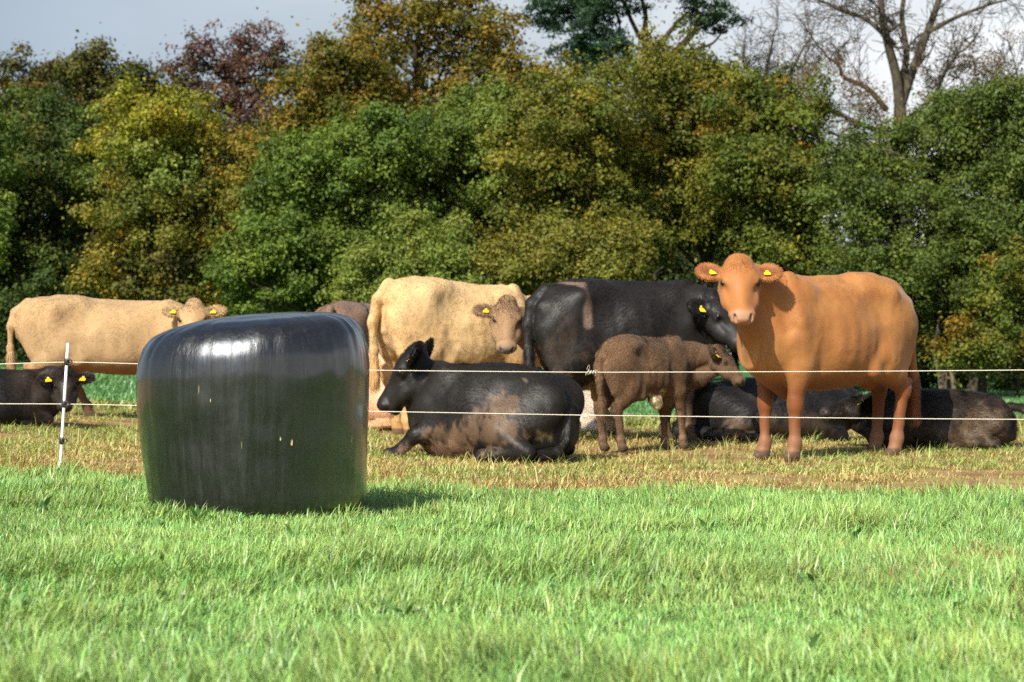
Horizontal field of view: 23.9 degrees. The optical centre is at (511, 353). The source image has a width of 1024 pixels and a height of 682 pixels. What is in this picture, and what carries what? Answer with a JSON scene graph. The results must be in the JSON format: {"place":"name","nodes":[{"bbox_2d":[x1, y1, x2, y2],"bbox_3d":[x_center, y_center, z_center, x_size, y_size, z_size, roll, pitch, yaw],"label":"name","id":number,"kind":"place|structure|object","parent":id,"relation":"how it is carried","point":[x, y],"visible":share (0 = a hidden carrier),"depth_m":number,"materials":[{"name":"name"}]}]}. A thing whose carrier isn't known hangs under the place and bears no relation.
{"place":"outdoors","nodes":[
{"label":"outdoors","id":0,"kind":"place"},
{"bbox_2d":[0,455,1023,681],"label":"grass","id":1,"kind":"structure","parent":0,"point":[782,544],"depth_m":8.17,"materials":[{"name":"green plant"}]},
{"bbox_2d":[0,357,1023,681],"bbox_3d":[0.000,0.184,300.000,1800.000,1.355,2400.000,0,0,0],"label":"ground","id":2,"kind":"structure","parent":0,"point":[712,451],"depth_m":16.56,"materials":[{"name":"yellow plant"}]},
{"bbox_2d":[0,328,27,364],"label":"shrub","id":3,"kind":"object","parent":2,"relation":"on","point":[20,351],"visible":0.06,"depth_m":59.04,"materials":[{"name":"green plant"}]},
{"bbox_2d":[0,101,44,276],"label":"tree","id":4,"kind":"object","parent":2,"relation":"on","point":[9,170],"visible":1,"depth_m":49.38,"materials":[{"name":"green plant"}]},
{"bbox_2d":[0,38,73,159],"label":"tree","id":5,"kind":"object","parent":2,"relation":"on","point":[14,65],"visible":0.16,"depth_m":65.37,"materials":[{"name":"green plant"}]},
{"bbox_2d":[0,365,95,425],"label":"calf","id":6,"kind":"object","parent":2,"relation":"on","point":[45,384],"visible":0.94,"depth_m":20.46},
{"bbox_2d":[0,69,126,363],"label":"tree","id":7,"kind":"object","parent":2,"relation":"on","point":[48,188],"visible":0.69,"depth_m":54.52,"materials":[{"name":"green plant"}]},
{"bbox_2d":[59,343,72,464],"bbox_3d":[-2.806,0.340,15.180,0.106,0.820,0.034,0,0,28],"label":"fence post","id":8,"kind":"object","parent":2,"relation":"on","point":[64,405],"visible":0.98,"depth_m":15.18,"materials":[{"name":"white plastic"}]},
{"bbox_2d":[0,403,1023,419],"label":"fence wire","id":9,"kind":"object","parent":8,"relation":"attached to","point":[590,415],"visible":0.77,"depth_m":15.18,"materials":[{"name":"grey metal"}]},
{"bbox_2d":[4,362,1021,375],"bbox_3d":[0.000,0.094,15.177,8.492,0.089,0.028,0,0,0],"label":"fence wire","id":10,"kind":"object","parent":8,"relation":"attached to","point":[590,372],"visible":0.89,"depth_m":15.18,"materials":[{"name":"grey metal"}]},
{"bbox_2d":[26,22,192,297],"bbox_3d":[-10.390,-4.132,63.901,4.269,9.175,3.894,0,0,-27],"label":"tree","id":11,"kind":"object","parent":2,"relation":"on","point":[88,64],"visible":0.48,"depth_m":63.41,"materials":[{"name":"green plant"}]},
{"bbox_2d":[5,294,226,416],"bbox_3d":[-3.582,0.032,22.343,2.086,1.168,0.938,0,0,13],"label":"cow","id":12,"kind":"object","parent":2,"relation":"on","point":[87,329],"visible":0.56,"depth_m":22.12},
{"bbox_2d":[55,64,284,317],"bbox_3d":[-6.866,-2.666,49.771,5.046,6.614,4.632,0,0,0],"label":"tree","id":13,"kind":"object","parent":2,"relation":"on","point":[153,144],"visible":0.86,"depth_m":49.07,"materials":[{"name":"green plant"}]},
{"bbox_2d":[153,7,301,314],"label":"tree","id":14,"kind":"object","parent":2,"relation":"on","point":[229,70],"visible":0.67,"depth_m":67.28,"materials":[{"name":"brown plant"}]},
{"bbox_2d":[210,297,276,318],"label":"shrub","id":15,"kind":"object","parent":2,"relation":"on","point":[261,306],"depth_m":57.47,"materials":[{"name":"green plant"}]},
{"bbox_2d":[136,312,369,518],"bbox_3d":[-1.302,0.296,12.153,1.168,1.023,1.189,0,0,0],"label":"silage bale","id":16,"kind":"object","parent":2,"relation":"on","point":[266,414],"visible":0.91,"depth_m":11.66,"materials":[{"name":"black plastic"}]},
{"bbox_2d":[259,299,330,312],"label":"shrub","id":17,"kind":"object","parent":2,"relation":"on","point":[308,310],"visible":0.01,"depth_m":57.03,"materials":[{"name":"green plant"}]},
{"bbox_2d":[188,89,460,315],"bbox_3d":[-3.740,-2.200,48.213,5.466,6.029,3.784,0,0,0],"label":"tree","id":18,"kind":"object","parent":2,"relation":"on","point":[292,242],"visible":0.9,"depth_m":47.53,"materials":[{"name":"green plant"}]},
{"bbox_2d":[237,18,428,282],"bbox_3d":[-4.630,-4.018,63.254,5.154,9.561,4.224,0,0,0],"label":"tree","id":19,"kind":"object","parent":2,"relation":"on","point":[319,91],"visible":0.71,"depth_m":62.61,"materials":[{"name":"green plant"}]},
{"bbox_2d":[314,300,378,350],"bbox_3d":[-1.549,0.097,24.553,0.746,1.268,2.548,0,0,5],"label":"cow","id":20,"kind":"object","parent":2,"relation":"on","point":[358,312],"visible":0.11,"depth_m":23.61},
{"bbox_2d":[368,352,401,430],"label":"cow","id":21,"kind":"object","parent":2,"relation":"on","point":[382,419],"visible":0.06,"depth_m":22.64},
{"bbox_2d":[305,198,519,305],"bbox_3d":[-1.755,-1.045,45.938,3.924,3.915,4.125,0,0,-22],"label":"bush","id":22,"kind":"object","parent":2,"relation":"on","point":[437,250],"visible":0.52,"depth_m":45.01,"materials":[{"name":"green plant"}]},
{"bbox_2d":[329,0,569,135],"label":"tree","id":23,"kind":"object","parent":2,"relation":"on","point":[485,51],"visible":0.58,"depth_m":65.39,"materials":[{"name":"green plant"}]},
{"bbox_2d":[367,276,539,434],"bbox_3d":[-0.183,0.026,22.416,2.688,1.484,0.788,0,0,-33],"label":"cow","id":24,"kind":"object","parent":2,"relation":"on","point":[405,312],"visible":0.45,"depth_m":21.75},
{"bbox_2d":[391,67,537,276],"bbox_3d":[-0.961,-2.442,49.964,4.338,6.804,4.960,0,0,0],"label":"tree","id":25,"kind":"object","parent":2,"relation":"on","point":[460,116],"visible":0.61,"depth_m":48.85,"materials":[{"name":"green plant"}]},
{"bbox_2d":[2,110,957,366],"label":"wood","id":26,"kind":"object","parent":2,"relation":"on","point":[165,289],"depth_m":76.14,"materials":[{"name":"green plant"}]},
{"bbox_2d":[377,337,584,462],"bbox_3d":[-0.256,0.356,19.033,1.698,0.998,1.003,0,0,23],"label":"cow","id":27,"kind":"object","parent":2,"relation":"on","point":[516,434],"visible":0.95,"depth_m":18.71},
{"bbox_2d":[461,40,664,278],"bbox_3d":[1.037,-2.619,47.898,4.093,7.180,4.828,0,0,0],"label":"tree","id":28,"kind":"object","parent":2,"relation":"on","point":[578,120],"visible":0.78,"depth_m":46.91,"materials":[{"name":"green plant"}]},
{"bbox_2d":[461,199,682,367],"bbox_3d":[0.791,-1.032,46.026,4.565,4.046,3.788,0,0,34],"label":"bush","id":29,"kind":"object","parent":2,"relation":"on","point":[565,255],"visible":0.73,"depth_m":45.23,"materials":[{"name":"green plant"}]},
{"bbox_2d":[471,294,711,436],"bbox_3d":[0.723,0.107,21.675,2.226,1.322,0.632,0,0,-14],"label":"cow","id":30,"kind":"object","parent":2,"relation":"on","point":[505,314],"visible":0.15,"depth_m":21.36},
{"bbox_2d":[579,390,616,432],"bbox_3d":[0.532,0.543,23.003,1.050,0.435,0.514,0,0,10],"label":"calf","id":31,"kind":"object","parent":2,"relation":"on","point":[588,422],"visible":0.08,"depth_m":22.76},
{"bbox_2d":[521,278,737,443],"bbox_3d":[1.058,0.069,20.986,1.996,1.472,0.784,0,0,-5],"label":"cow","id":32,"kind":"object","parent":2,"relation":"on","point":[571,325],"visible":0.62,"depth_m":20.71},
{"bbox_2d":[509,0,754,279],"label":"pine tree","id":33,"kind":"object","parent":2,"relation":"on","point":[589,14],"visible":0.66,"depth_m":68.72,"materials":[{"name":"green plant"}]},
{"bbox_2d":[625,269,698,282],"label":"shrub","id":34,"kind":"object","parent":2,"relation":"on","point":[661,280],"visible":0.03,"depth_m":56.66,"materials":[{"name":"green plant"}]},
{"bbox_2d":[592,333,745,451],"bbox_3d":[1.243,0.314,20.099,1.395,0.981,0.498,0,0,-26],"label":"calf","id":35,"kind":"object","parent":2,"relation":"on","point":[697,365],"visible":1,"depth_m":19.91},
{"bbox_2d":[628,242,715,281],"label":"shrub","id":36,"kind":"object","parent":2,"relation":"on","point":[680,265],"visible":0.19,"depth_m":56.82,"materials":[{"name":"green plant"}]},
{"bbox_2d":[587,4,760,381],"bbox_3d":[3.234,-3.303,49.605,4.832,8.610,4.113,0,0,0],"label":"tree","id":37,"kind":"object","parent":2,"relation":"on","point":[679,78],"visible":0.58,"depth_m":49.19,"materials":[{"name":"green plant"}]},
{"bbox_2d":[654,272,738,379],"bbox_3d":[4.566,-0.471,56.612,3.304,2.882,4.419,0,0,0],"label":"shrub","id":38,"kind":"object","parent":2,"relation":"on","point":[733,354],"visible":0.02,"depth_m":57.44,"materials":[{"name":"green plant"}]},
{"bbox_2d":[681,242,751,370],"bbox_3d":[5.362,-0.921,57.252,2.961,3.743,3.507,0,0,-43],"label":"shrub","id":39,"kind":"object","parent":2,"relation":"on","point":[697,282],"visible":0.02,"depth_m":56.89,"materials":[{"name":"green plant"}]},
{"bbox_2d":[672,37,855,274],"bbox_3d":[5.130,-2.761,48.776,3.874,7.440,4.810,0,0,0],"label":"tree","id":40,"kind":"object","parent":2,"relation":"on","point":[769,160],"visible":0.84,"depth_m":48.05,"materials":[{"name":"green plant"}]},
{"bbox_2d":[670,377,861,442],"bbox_3d":[2.519,0.506,21.606,2.417,0.632,0.930,0,0,-14],"label":"cow","id":41,"kind":"object","parent":2,"relation":"on","point":[728,398],"visible":0.52,"depth_m":21.19},
{"bbox_2d":[720,220,833,275],"bbox_3d":[5.556,-0.833,48.659,3.130,3.619,3.630,0,0,0],"label":"bush","id":42,"kind":"object","parent":2,"relation":"on","point":[783,252],"visible":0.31,"depth_m":47.60,"materials":[{"name":"green plant"}]},
{"bbox_2d":[724,0,851,102],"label":"bare tree","id":43,"kind":"object","parent":2,"relation":"on","point":[769,53],"visible":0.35,"depth_m":69.92,"materials":[{"name":"grey plant"}]},
{"bbox_2d":[694,253,923,461],"bbox_3d":[2.385,0.037,19.094,2.341,1.621,0.716,0,0,-38],"label":"cow","id":44,"kind":"object","parent":2,"relation":"on","point":[780,319],"visible":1,"depth_m":18.86},
{"bbox_2d":[806,217,888,275],"bbox_3d":[8.052,-1.327,57.836,3.143,4.578,3.572,0,0,18],"label":"shrub","id":45,"kind":"object","parent":2,"relation":"on","point":[836,270],"visible":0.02,"depth_m":57.82,"materials":[{"name":"green plant"}]},
{"bbox_2d":[778,0,1023,265],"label":"bare tree","id":46,"kind":"object","parent":2,"relation":"on","point":[903,78],"visible":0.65,"depth_m":66.71,"materials":[{"name":"grey plant"}]},
{"bbox_2d":[794,60,1023,391],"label":"tree","id":47,"kind":"object","parent":2,"relation":"on","point":[987,170],"visible":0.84,"depth_m":45.12,"materials":[{"name":"green plant"}]},
{"bbox_2d":[854,322,968,388],"bbox_3d":[8.833,-0.113,54.463,3.578,2.184,2.848,0,0,0],"label":"shrub","id":48,"kind":"object","parent":2,"relation":"on","point":[928,382],"visible":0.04,"depth_m":53.97,"materials":[{"name":"green plant"}]},
{"bbox_2d":[820,387,1023,448],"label":"cow","id":49,"kind":"object","parent":2,"relation":"on","point":[959,409],"visible":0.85,"depth_m":20.26},
{"bbox_2d":[900,228,964,388],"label":"sapling","id":50,"kind":"object","parent":2,"relation":"on","point":[923,259],"visible":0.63,"depth_m":44.05,"materials":[{"name":"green plant"}]},
{"bbox_2d":[916,326,993,388],"bbox_3d":[10.234,0.019,54.809,3.100,2.017,4.574,0,0,36],"label":"shrub","id":51,"kind":"object","parent":2,"relation":"on","point":[959,375],"visible":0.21,"depth_m":53.43,"materials":[{"name":"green plant"}]},
{"bbox_2d":[918,223,991,388],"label":"sapling","id":52,"kind":"object","parent":2,"relation":"on","point":[953,380],"visible":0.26,"depth_m":45.15,"materials":[{"name":"green plant"}]},
{"bbox_2d":[916,223,1023,397],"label":"bush","id":53,"kind":"object","parent":2,"relation":"on","point":[991,310],"visible":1,"depth_m":43.91,"materials":[{"name":"green plant"}]},
{"bbox_2d":[943,201,1007,391],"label":"sapling","id":54,"kind":"object","parent":2,"relation":"on","point":[983,263],"visible":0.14,"depth_m":44.97,"materials":[{"name":"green plant"}]},
{"bbox_2d":[944,3,1023,267],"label":"bare tree","id":55,"kind":"object","parent":2,"relation":"on","point":[1011,60],"visible":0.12,"depth_m":69.48,"materials":[{"name":"grey plant"}]},
{"bbox_2d":[983,353,1023,390],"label":"shrub","id":56,"kind":"object","parent":2,"relation":"on","point":[1006,381],"visible":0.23,"depth_m":52.09,"materials":[{"name":"green plant"}]},
{"bbox_2d":[0,362,1023,426],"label":"meadow grass","id":57,"kind":"structure","parent":0,"point":[99,389],"depth_m":34.28,"materials":[{"name":"green plant"}]},
{"bbox_2d":[0,0,1023,353],"label":"sky","id":58,"kind":"structure","parent":0,"point":[138,27],"materials":[{"name":"white"}]}
]}

